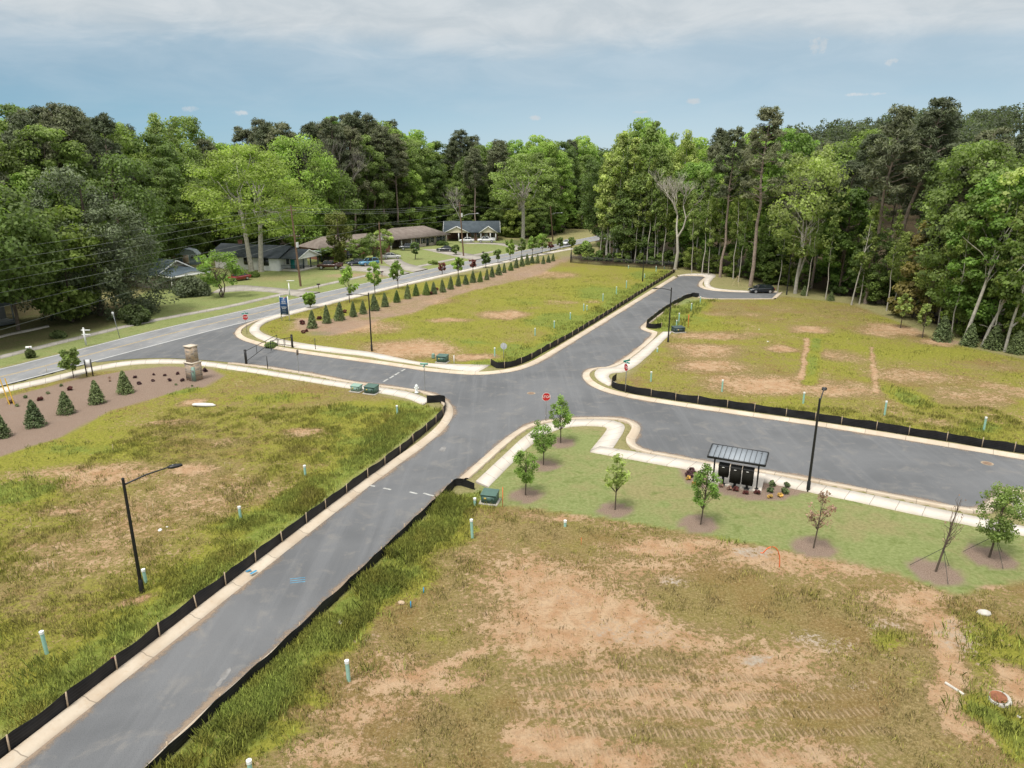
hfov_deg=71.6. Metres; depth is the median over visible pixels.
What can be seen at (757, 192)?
poplar tree
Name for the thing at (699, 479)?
young tree
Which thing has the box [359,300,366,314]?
conical evergreen
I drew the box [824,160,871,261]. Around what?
pine tree
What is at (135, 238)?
overhead wire
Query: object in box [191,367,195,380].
meter pedestal
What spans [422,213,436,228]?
undergrowth sapling
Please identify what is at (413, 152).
broadleaf tree
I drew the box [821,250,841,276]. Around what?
undergrowth sapling
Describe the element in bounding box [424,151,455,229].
broadleaf tree
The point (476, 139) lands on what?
pine tree
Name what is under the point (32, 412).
conical evergreen
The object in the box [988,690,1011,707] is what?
manhole
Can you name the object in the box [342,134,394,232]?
broadleaf tree
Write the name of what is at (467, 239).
parked car
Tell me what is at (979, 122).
distant woods
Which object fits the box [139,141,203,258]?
broadleaf tree
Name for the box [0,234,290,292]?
overhead wire
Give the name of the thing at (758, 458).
letterbox shelter
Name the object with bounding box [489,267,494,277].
conical evergreen
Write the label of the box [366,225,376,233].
undergrowth sapling
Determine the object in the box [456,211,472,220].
undergrowth sapling
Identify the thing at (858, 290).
undergrowth sapling
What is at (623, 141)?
poplar tree
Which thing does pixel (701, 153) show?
broadleaf tree
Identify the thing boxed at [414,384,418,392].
fire hydrant
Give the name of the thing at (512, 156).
broadleaf tree
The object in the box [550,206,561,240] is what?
utility pole
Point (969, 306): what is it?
broadleaf tree
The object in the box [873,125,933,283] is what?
pine tree
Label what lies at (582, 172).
poplar tree
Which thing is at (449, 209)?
broadleaf tree
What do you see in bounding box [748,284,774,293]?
parked car
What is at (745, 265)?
undergrowth sapling
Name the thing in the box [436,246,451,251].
parked car
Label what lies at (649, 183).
slim tree
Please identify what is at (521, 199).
oak tree
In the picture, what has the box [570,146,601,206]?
broadleaf tree
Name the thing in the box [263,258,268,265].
window
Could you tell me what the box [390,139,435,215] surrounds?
broadleaf tree
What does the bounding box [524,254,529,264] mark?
conical evergreen
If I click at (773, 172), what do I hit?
broadleaf tree
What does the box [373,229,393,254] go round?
yard tree
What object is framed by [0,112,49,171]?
pine tree
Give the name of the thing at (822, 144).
pine tree
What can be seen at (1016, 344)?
conical evergreen
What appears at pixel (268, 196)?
broadleaf tree
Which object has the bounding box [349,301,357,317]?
conical evergreen
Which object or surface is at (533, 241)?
young tree
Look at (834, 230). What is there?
slim tree
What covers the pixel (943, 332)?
conical evergreen
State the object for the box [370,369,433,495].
stop bar marking
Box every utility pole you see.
[286,205,301,285]
[378,222,382,263]
[458,202,478,255]
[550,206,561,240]
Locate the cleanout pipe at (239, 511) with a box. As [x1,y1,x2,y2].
[237,506,241,517]
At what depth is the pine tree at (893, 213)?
133.39 m
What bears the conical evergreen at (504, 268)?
on the ground at (872, 546)
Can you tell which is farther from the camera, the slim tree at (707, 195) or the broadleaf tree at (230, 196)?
the broadleaf tree at (230, 196)
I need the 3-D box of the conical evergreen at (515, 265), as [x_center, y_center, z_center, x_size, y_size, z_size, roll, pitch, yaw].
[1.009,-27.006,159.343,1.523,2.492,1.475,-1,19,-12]
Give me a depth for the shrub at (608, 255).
171.14 m
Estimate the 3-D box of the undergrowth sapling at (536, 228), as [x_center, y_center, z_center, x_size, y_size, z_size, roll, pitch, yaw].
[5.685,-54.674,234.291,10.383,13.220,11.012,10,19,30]
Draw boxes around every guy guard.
[0,379,9,404]
[4,378,14,403]
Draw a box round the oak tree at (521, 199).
[487,153,556,242]
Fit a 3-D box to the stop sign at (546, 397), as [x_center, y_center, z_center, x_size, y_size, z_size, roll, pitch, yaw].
[2.966,2.034,61.737,0.740,2.670,0.090,-2,17,-5]
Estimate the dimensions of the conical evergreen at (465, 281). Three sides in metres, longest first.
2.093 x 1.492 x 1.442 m
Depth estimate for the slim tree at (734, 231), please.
139.56 m
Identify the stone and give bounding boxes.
[976,609,991,616]
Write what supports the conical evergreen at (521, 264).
on the ground at (872, 546)
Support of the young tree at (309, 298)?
on the ground at (872, 546)
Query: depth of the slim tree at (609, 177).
170.64 m
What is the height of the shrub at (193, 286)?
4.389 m
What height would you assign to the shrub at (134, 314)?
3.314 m
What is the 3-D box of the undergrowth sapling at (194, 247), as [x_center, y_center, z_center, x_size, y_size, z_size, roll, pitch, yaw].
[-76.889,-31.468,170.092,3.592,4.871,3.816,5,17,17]
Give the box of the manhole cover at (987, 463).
[981,461,993,465]
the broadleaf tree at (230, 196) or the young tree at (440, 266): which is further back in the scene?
the broadleaf tree at (230, 196)
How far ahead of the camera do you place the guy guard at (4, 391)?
66.05 m
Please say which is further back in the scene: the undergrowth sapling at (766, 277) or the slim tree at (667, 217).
the slim tree at (667, 217)
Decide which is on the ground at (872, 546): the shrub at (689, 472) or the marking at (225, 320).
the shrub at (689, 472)
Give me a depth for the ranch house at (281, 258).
156.26 m
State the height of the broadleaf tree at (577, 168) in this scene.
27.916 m
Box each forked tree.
[765,149,853,293]
[962,167,1023,343]
[991,218,1023,351]
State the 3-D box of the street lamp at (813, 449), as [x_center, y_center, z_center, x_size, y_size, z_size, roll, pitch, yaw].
[20.800,3.748,48.544,0.340,6.784,2.864,9,19,28]
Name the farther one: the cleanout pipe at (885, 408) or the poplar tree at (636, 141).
the poplar tree at (636, 141)
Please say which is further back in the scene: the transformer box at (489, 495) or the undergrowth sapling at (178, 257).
the undergrowth sapling at (178, 257)
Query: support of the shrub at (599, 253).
on the ground at (872, 546)
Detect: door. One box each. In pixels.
[182,255,189,264]
[364,388,372,393]
[437,357,444,361]
[482,496,493,503]
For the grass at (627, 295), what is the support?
on the ground at (872, 546)
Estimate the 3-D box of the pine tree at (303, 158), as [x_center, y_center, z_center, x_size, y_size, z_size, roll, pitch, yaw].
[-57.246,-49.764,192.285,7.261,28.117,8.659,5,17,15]
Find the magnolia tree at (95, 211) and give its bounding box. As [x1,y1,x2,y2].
[10,163,183,321]
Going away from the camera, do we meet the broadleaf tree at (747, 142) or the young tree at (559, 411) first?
the young tree at (559, 411)
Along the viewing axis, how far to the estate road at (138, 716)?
52.38 m
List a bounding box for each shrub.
[24,348,35,357]
[49,330,67,338]
[117,304,151,325]
[173,275,211,297]
[247,271,259,277]
[264,341,276,348]
[428,260,437,264]
[436,241,448,245]
[573,246,580,254]
[578,244,584,253]
[581,251,589,259]
[582,240,590,249]
[585,244,594,253]
[589,253,595,260]
[594,250,603,260]
[604,253,611,260]
[614,253,622,261]
[636,253,645,263]
[647,256,655,264]
[657,256,666,264]
[679,257,685,266]
[685,470,693,476]
[688,467,695,473]
[767,486,773,492]
[769,480,775,486]
[781,487,789,493]
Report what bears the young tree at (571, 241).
on the ground at (872, 546)
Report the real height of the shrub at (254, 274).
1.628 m
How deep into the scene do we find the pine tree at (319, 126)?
207.66 m
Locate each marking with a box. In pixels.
[0,238,595,376]
[2,237,590,384]
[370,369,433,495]
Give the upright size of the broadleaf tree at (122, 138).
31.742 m
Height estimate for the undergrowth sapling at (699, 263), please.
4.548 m
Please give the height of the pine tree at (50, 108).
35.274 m
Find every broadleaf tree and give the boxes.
[0,103,61,207]
[0,118,55,197]
[0,142,33,280]
[0,180,76,329]
[0,195,43,296]
[1,123,102,254]
[2,168,64,272]
[12,205,112,321]
[55,151,179,287]
[89,122,162,227]
[102,157,177,257]
[122,131,193,258]
[134,156,194,256]
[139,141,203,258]
[154,152,210,247]
[156,137,205,234]
[162,115,216,249]
[175,180,219,251]
[196,175,228,245]
[202,142,240,218]
[203,214,227,247]
[205,166,256,243]
[212,161,252,237]
[230,181,270,243]
[231,163,274,228]
[251,188,282,244]
[260,133,345,248]
[297,159,344,230]
[297,168,363,238]
[325,116,366,220]
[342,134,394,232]
[354,120,407,224]
[377,165,414,225]
[384,129,411,217]
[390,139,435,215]
[390,141,433,224]
[393,168,425,226]
[402,129,437,197]
[411,159,450,226]
[420,200,437,226]
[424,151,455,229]
[426,141,456,195]
[428,198,448,230]
[438,178,466,223]
[445,181,473,220]
[450,157,487,220]
[457,145,497,220]
[470,183,498,220]
[474,142,498,219]
[488,177,520,230]
[501,139,527,203]
[502,170,531,225]
[504,155,537,233]
[521,151,560,226]
[522,146,551,208]
[523,134,559,199]
[525,198,548,236]
[536,141,569,221]
[540,151,576,232]
[546,200,564,233]
[549,140,580,227]
[563,176,581,216]
[566,208,579,225]
[568,135,598,203]
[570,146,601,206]
[573,154,600,215]
[576,149,621,241]
[605,178,658,259]
[617,117,670,232]
[638,134,681,247]
[666,161,726,263]
[673,136,711,256]
[693,155,748,260]
[717,141,786,272]
[724,126,787,249]
[755,127,822,246]
[755,235,795,282]
[790,176,840,282]
[815,201,871,285]
[817,187,877,294]
[819,128,895,261]
[849,232,897,294]
[911,138,1019,323]
[913,139,1023,330]
[944,168,1023,338]
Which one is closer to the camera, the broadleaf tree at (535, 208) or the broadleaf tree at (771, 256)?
the broadleaf tree at (771, 256)
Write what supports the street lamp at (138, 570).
on the ground at (872, 546)
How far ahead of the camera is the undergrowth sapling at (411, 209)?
235.75 m
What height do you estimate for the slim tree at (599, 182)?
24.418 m
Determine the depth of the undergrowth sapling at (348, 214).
213.77 m
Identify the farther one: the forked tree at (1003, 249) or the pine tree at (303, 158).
the pine tree at (303, 158)
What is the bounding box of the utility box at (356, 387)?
[349,383,363,392]
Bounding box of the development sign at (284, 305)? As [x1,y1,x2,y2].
[279,296,289,320]
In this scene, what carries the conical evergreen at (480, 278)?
on the ground at (872, 546)
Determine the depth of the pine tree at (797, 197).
130.08 m
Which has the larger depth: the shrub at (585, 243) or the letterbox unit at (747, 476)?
the shrub at (585, 243)
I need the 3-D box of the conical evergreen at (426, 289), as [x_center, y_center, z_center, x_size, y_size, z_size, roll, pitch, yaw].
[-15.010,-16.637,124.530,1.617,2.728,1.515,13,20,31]
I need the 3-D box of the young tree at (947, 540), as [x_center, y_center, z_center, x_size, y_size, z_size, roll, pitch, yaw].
[23.099,8.165,37.799,2.183,4.694,1.928,0,17,0]
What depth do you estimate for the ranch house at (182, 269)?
132.26 m
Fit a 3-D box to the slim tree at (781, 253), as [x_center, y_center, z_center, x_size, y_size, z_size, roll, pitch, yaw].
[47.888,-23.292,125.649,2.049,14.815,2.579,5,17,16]
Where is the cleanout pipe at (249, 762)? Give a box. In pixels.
[246,758,251,767]
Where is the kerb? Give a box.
[0,275,1023,767]
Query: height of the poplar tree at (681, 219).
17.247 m
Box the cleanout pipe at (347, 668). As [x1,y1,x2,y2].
[344,659,350,681]
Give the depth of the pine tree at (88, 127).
138.86 m
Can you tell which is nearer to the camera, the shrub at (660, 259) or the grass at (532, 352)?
the grass at (532, 352)
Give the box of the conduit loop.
[760,546,779,566]
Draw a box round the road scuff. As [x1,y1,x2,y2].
[215,446,445,686]
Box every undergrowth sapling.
[48,276,65,290]
[162,246,182,261]
[183,242,197,249]
[201,244,213,256]
[210,231,230,248]
[234,233,257,243]
[263,238,272,244]
[266,223,290,245]
[343,211,359,231]
[346,203,376,233]
[354,225,367,233]
[366,194,391,228]
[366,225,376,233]
[376,208,392,230]
[381,222,392,229]
[393,218,408,227]
[396,196,423,226]
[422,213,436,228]
[433,222,442,231]
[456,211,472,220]
[480,210,497,220]
[498,210,508,236]
[499,201,530,232]
[501,208,520,237]
[514,199,542,236]
[517,214,538,236]
[538,220,550,234]
[554,218,565,232]
[563,193,584,224]
[563,199,581,227]
[566,214,574,228]
[572,211,586,228]
[582,216,591,228]
[597,234,612,253]
[612,243,624,258]
[619,227,650,259]
[637,236,660,261]
[650,231,675,263]
[669,252,684,265]
[682,247,702,267]
[695,252,713,271]
[709,254,724,272]
[723,249,742,276]
[742,258,750,277]
[745,240,782,281]
[760,261,781,283]
[770,240,799,284]
[781,263,796,285]
[792,268,811,289]
[807,263,821,282]
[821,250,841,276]
[831,261,849,286]
[856,278,873,298]
[857,264,899,303]
[882,276,914,305]
[912,276,950,315]
[940,266,1004,336]
[999,306,1023,338]
[1003,305,1023,342]
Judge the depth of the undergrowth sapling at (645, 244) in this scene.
166.48 m
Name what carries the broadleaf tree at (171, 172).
on the ground at (872, 546)
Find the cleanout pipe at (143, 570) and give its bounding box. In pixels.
[141,568,147,582]
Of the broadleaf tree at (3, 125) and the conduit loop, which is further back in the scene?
the broadleaf tree at (3, 125)
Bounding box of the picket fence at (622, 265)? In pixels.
[570,250,678,269]
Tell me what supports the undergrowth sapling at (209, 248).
on the ground at (872, 546)
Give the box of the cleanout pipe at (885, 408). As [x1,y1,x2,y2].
[883,401,887,415]
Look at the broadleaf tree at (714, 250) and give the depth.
155.66 m
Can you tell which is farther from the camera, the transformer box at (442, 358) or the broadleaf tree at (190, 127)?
the broadleaf tree at (190, 127)
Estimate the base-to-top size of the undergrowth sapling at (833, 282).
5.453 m
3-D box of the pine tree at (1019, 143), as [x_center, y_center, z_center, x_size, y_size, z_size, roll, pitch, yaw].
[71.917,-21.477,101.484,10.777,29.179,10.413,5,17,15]
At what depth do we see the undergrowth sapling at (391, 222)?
229.00 m
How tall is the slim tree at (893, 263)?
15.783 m
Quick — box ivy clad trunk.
[324,210,352,262]
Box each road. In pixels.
[0,234,609,385]
[16,276,1023,767]
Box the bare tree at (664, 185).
[648,169,714,269]
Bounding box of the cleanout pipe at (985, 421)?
[983,417,987,429]
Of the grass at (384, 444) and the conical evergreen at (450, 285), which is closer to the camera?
the grass at (384, 444)
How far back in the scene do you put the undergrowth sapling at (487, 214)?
235.61 m
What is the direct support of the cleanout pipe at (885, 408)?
on the ground at (872, 546)
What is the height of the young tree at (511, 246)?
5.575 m
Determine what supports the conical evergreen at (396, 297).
on the ground at (872, 546)
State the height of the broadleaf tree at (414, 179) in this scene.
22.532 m
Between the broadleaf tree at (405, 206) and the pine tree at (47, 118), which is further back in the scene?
the broadleaf tree at (405, 206)
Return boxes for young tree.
[57,347,80,377]
[302,292,315,307]
[338,265,359,302]
[365,261,381,290]
[388,260,403,280]
[438,262,445,273]
[451,257,463,273]
[469,259,475,267]
[481,253,490,267]
[493,249,501,258]
[505,238,515,254]
[512,450,539,494]
[517,238,525,254]
[527,236,537,254]
[528,420,557,464]
[536,233,549,248]
[547,242,553,251]
[548,394,572,442]
[556,237,563,246]
[567,237,575,247]
[602,453,630,509]
[691,463,722,524]
[805,490,836,547]
[895,293,913,327]
[910,494,965,581]
[917,303,931,337]
[963,481,1023,567]
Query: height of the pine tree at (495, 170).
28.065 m
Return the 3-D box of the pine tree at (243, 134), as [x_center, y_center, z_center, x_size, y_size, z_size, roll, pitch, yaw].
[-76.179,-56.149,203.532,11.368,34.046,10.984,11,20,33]
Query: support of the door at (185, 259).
in the garden shed
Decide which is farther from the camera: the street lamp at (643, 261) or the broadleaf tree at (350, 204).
the broadleaf tree at (350, 204)
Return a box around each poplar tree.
[129,152,168,219]
[141,112,185,255]
[514,176,531,220]
[574,167,589,223]
[593,152,621,254]
[600,133,626,245]
[602,165,626,256]
[607,131,631,252]
[613,128,637,180]
[620,137,646,257]
[628,121,666,252]
[632,148,649,256]
[644,143,677,263]
[653,149,677,251]
[660,133,681,251]
[663,190,690,254]
[667,128,700,257]
[683,169,716,267]
[704,178,735,269]
[724,158,761,270]
[757,213,777,246]
[776,153,810,241]
[806,143,848,271]
[885,231,916,299]
[912,249,948,296]
[980,210,1023,346]
[1011,203,1023,329]
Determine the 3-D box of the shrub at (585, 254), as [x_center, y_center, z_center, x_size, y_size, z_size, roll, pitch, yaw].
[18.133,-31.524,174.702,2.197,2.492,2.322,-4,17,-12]
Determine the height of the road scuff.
0.004 m
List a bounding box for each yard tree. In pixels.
[194,249,246,296]
[316,247,332,260]
[346,239,368,258]
[359,233,386,256]
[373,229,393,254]
[410,242,419,258]
[451,245,459,253]
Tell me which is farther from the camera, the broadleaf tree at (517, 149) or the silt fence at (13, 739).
the broadleaf tree at (517, 149)
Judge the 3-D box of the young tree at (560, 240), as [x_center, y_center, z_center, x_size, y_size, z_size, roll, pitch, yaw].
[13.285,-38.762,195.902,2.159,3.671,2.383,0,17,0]
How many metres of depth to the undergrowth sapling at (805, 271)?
129.39 m
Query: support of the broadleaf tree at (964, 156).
on the ground at (872, 546)
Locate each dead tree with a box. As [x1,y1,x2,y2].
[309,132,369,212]
[443,187,462,218]
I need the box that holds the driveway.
[0,243,523,358]
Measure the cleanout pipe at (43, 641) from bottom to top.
1.262 m
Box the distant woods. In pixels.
[37,102,1023,197]
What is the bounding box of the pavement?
[0,248,1023,535]
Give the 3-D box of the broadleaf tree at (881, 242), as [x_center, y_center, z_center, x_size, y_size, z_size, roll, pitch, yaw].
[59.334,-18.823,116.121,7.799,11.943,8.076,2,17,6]
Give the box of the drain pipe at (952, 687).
[944,682,963,695]
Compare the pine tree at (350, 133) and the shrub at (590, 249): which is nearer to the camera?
the shrub at (590, 249)
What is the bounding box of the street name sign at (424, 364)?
[420,363,427,385]
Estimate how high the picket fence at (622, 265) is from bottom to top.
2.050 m
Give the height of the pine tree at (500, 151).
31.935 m
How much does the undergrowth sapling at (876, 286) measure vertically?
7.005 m
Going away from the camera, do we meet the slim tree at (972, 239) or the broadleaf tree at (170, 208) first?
the slim tree at (972, 239)
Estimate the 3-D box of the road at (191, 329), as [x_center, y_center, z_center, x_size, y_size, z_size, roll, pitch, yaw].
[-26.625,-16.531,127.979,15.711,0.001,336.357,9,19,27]
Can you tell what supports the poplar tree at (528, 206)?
on the ground at (872, 546)
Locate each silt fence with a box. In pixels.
[0,395,445,758]
[145,478,474,767]
[490,269,674,368]
[611,373,1023,453]
[646,293,698,328]
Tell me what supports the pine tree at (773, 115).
on the ground at (872, 546)
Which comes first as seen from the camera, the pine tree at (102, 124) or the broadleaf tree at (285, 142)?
the pine tree at (102, 124)
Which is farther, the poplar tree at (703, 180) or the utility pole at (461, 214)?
the utility pole at (461, 214)
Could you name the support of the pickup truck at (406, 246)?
on the ground at (872, 546)
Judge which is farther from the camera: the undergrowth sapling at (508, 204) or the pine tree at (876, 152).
the undergrowth sapling at (508, 204)
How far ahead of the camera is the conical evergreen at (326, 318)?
101.09 m
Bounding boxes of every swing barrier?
[244,335,277,363]
[270,334,293,350]
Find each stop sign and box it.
[241,311,247,329]
[501,343,506,359]
[542,393,550,402]
[623,359,629,392]
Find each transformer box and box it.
[362,383,378,395]
[435,353,449,363]
[478,488,500,506]
[670,325,685,333]
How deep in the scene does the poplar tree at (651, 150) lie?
162.56 m
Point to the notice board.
(87, 363)
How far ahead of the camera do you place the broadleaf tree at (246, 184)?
182.70 m
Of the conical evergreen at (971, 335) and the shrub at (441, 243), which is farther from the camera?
the shrub at (441, 243)
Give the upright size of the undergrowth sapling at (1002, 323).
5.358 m
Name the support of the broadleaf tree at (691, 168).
on the ground at (872, 546)
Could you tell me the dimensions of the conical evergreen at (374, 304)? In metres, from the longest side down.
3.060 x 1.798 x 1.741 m
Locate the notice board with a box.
[83,359,93,375]
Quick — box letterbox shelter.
[707,443,768,489]
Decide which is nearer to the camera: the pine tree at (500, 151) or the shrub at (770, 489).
the shrub at (770, 489)
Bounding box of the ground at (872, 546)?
[0,160,1023,767]
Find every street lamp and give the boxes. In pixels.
[121,463,182,593]
[346,293,372,350]
[642,246,656,280]
[652,287,671,341]
[778,255,790,294]
[806,387,826,491]
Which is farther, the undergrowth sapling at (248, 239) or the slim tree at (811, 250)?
the undergrowth sapling at (248, 239)
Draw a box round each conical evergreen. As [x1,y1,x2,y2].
[0,415,10,438]
[23,399,47,429]
[56,391,76,415]
[87,380,106,404]
[115,371,135,394]
[306,310,317,328]
[322,305,331,323]
[333,302,345,321]
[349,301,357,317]
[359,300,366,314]
[370,294,379,310]
[381,292,388,306]
[393,290,400,302]
[404,284,410,298]
[412,284,419,295]
[422,282,429,294]
[430,282,436,294]
[439,279,446,292]
[447,276,453,289]
[455,274,461,286]
[462,275,468,284]
[470,271,476,282]
[477,271,482,281]
[484,269,489,279]
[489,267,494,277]
[495,264,501,274]
[502,263,506,272]
[508,262,513,270]
[513,258,518,267]
[519,255,524,266]
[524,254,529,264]
[535,254,539,263]
[801,286,807,295]
[827,292,834,300]
[929,316,954,342]
[958,323,980,347]
[981,324,1004,350]
[1004,330,1023,354]
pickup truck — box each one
[317,260,342,268]
[399,243,419,249]
[477,236,495,242]
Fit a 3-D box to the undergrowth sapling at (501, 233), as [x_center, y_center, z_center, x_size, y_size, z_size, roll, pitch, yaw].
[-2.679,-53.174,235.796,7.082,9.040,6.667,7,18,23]
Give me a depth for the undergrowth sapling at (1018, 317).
85.80 m
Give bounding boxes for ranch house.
[120,258,210,290]
[207,240,320,271]
[299,233,389,261]
[373,226,450,249]
[443,221,499,240]
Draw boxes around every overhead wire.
[0,211,285,260]
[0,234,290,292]
[1,242,292,329]
[2,226,287,280]
[2,236,288,306]
[3,214,292,270]
[28,207,284,245]
[293,203,456,209]
[294,213,456,225]
[297,206,459,213]
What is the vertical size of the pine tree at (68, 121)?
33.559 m
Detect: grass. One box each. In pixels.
[0,274,1023,521]
[0,402,441,738]
[145,488,481,767]
[496,270,669,361]
[650,298,717,326]
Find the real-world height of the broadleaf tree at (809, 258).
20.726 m
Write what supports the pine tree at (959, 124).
on the ground at (872, 546)
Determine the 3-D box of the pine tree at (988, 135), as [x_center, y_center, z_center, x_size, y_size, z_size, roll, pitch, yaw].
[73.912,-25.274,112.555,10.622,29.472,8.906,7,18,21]
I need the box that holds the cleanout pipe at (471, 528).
[470,519,473,538]
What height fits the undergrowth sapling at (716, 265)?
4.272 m
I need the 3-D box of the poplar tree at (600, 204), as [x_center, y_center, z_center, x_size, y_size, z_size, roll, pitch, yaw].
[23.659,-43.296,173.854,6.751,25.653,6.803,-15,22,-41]
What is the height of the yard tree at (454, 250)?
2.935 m
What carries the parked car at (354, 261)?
on the ground at (872, 546)
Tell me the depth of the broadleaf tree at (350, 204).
187.60 m
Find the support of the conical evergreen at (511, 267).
on the ground at (872, 546)
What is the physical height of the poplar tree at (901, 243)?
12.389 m
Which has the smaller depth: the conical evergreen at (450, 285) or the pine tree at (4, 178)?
the pine tree at (4, 178)
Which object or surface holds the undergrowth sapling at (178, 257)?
on the ground at (872, 546)
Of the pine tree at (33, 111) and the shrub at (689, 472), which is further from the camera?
the pine tree at (33, 111)
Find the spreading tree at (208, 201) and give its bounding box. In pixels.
[169,143,320,271]
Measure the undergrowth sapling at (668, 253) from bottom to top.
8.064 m
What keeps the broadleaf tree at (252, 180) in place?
on the ground at (872, 546)
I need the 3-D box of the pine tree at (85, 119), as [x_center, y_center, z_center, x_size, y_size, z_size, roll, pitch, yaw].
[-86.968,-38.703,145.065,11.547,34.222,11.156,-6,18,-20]
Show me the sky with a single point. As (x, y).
(507, 70)
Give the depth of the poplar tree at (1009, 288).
85.88 m
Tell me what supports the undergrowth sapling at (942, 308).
on the ground at (872, 546)
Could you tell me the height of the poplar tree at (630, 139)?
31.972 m
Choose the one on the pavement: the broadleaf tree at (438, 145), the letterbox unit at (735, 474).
the letterbox unit at (735, 474)
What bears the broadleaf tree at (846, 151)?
on the ground at (872, 546)
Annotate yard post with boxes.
[81,327,90,344]
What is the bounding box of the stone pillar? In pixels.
[183,344,202,380]
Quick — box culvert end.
[192,403,215,406]
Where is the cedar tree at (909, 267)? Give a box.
[886,220,940,321]
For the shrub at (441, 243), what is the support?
on the ground at (872, 546)
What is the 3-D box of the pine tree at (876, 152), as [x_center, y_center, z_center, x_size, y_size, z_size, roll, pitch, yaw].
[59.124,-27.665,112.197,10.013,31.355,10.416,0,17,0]
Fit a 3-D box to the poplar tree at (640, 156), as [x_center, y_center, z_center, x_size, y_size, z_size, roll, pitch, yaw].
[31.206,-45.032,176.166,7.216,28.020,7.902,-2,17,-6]
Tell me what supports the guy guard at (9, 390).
on the ground at (872, 546)
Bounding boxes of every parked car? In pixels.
[228,273,250,280]
[345,258,362,265]
[358,257,378,265]
[382,252,400,258]
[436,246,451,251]
[459,237,474,241]
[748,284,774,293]
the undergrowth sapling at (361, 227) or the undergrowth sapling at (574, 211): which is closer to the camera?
the undergrowth sapling at (361, 227)
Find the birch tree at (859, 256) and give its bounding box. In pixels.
[850,209,879,304]
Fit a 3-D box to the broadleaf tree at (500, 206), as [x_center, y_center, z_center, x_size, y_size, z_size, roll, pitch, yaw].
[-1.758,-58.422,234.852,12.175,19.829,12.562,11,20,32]
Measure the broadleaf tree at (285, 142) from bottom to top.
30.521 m
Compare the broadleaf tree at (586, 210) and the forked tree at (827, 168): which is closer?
the forked tree at (827, 168)
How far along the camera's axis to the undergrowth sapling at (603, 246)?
184.35 m
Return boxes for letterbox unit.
[718,462,729,484]
[729,464,742,486]
[741,466,754,489]
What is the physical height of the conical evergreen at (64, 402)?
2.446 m
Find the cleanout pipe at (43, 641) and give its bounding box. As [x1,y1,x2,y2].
[39,630,48,654]
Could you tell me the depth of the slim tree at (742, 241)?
136.50 m
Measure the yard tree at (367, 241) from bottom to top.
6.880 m
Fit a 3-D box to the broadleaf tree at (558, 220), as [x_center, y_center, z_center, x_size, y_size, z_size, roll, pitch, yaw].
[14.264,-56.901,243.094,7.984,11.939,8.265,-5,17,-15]
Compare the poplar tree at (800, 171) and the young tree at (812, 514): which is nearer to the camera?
the young tree at (812, 514)
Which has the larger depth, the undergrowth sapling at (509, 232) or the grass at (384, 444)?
the undergrowth sapling at (509, 232)
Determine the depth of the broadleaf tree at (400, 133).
232.93 m
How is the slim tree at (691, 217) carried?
on the ground at (872, 546)
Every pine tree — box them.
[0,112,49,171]
[0,153,14,194]
[11,105,50,162]
[37,102,58,193]
[37,112,78,208]
[45,103,102,183]
[60,107,96,189]
[65,122,111,223]
[87,112,132,219]
[100,138,136,218]
[116,123,144,184]
[194,138,223,183]
[231,126,254,163]
[247,117,277,226]
[250,138,277,213]
[252,121,283,240]
[260,121,307,243]
[285,147,312,227]
[298,121,318,161]
[301,144,326,197]
[311,121,336,202]
[316,116,352,203]
[321,123,346,203]
[337,125,369,232]
[338,112,359,186]
[342,110,375,231]
[359,112,384,230]
[366,124,402,228]
[380,133,409,227]
[385,119,402,138]
[442,129,471,180]
[444,145,458,164]
[460,147,487,220]
[461,134,481,173]
[483,139,511,207]
[485,154,505,188]
[560,139,579,184]
[699,142,726,262]
[707,125,752,277]
[710,127,733,256]
[721,144,768,266]
[736,105,791,286]
[755,146,784,220]
[766,174,800,228]
[778,176,814,285]
[799,164,844,288]
[808,140,840,272]
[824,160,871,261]
[846,133,892,241]
[856,103,926,303]
[871,123,919,264]
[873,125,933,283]
[876,96,962,303]
[891,120,962,298]
[892,235,915,305]
[901,109,965,215]
[913,216,948,286]
[917,162,982,320]
[948,150,1008,322]
[953,126,1021,201]
[988,134,1023,324]
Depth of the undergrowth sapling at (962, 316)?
91.30 m
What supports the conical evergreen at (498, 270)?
on the ground at (872, 546)
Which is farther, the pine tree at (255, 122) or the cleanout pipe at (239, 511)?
the pine tree at (255, 122)
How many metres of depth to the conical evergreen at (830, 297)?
119.04 m
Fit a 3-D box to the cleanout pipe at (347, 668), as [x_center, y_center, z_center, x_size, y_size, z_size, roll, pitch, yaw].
[-6.993,12.251,30.264,0.198,1.117,0.198,3,17,16]
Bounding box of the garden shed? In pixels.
[175,247,200,264]
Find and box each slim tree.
[594,159,606,249]
[603,167,616,252]
[617,151,633,257]
[631,175,646,261]
[642,158,659,258]
[650,181,662,256]
[659,166,674,263]
[688,191,699,272]
[699,171,716,272]
[705,203,715,274]
[729,181,746,278]
[736,191,754,277]
[776,209,791,292]
[805,199,826,295]
[823,209,841,298]
[859,203,880,303]
[884,209,905,310]
[937,211,958,326]
[951,218,979,331]
[989,210,1023,347]
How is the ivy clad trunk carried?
on the ground at (872, 546)
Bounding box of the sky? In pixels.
[0,0,1023,153]
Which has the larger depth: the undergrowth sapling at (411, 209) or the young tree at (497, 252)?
the undergrowth sapling at (411, 209)
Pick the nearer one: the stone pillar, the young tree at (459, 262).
the stone pillar
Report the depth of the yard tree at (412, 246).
173.73 m
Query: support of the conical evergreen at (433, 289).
on the ground at (872, 546)

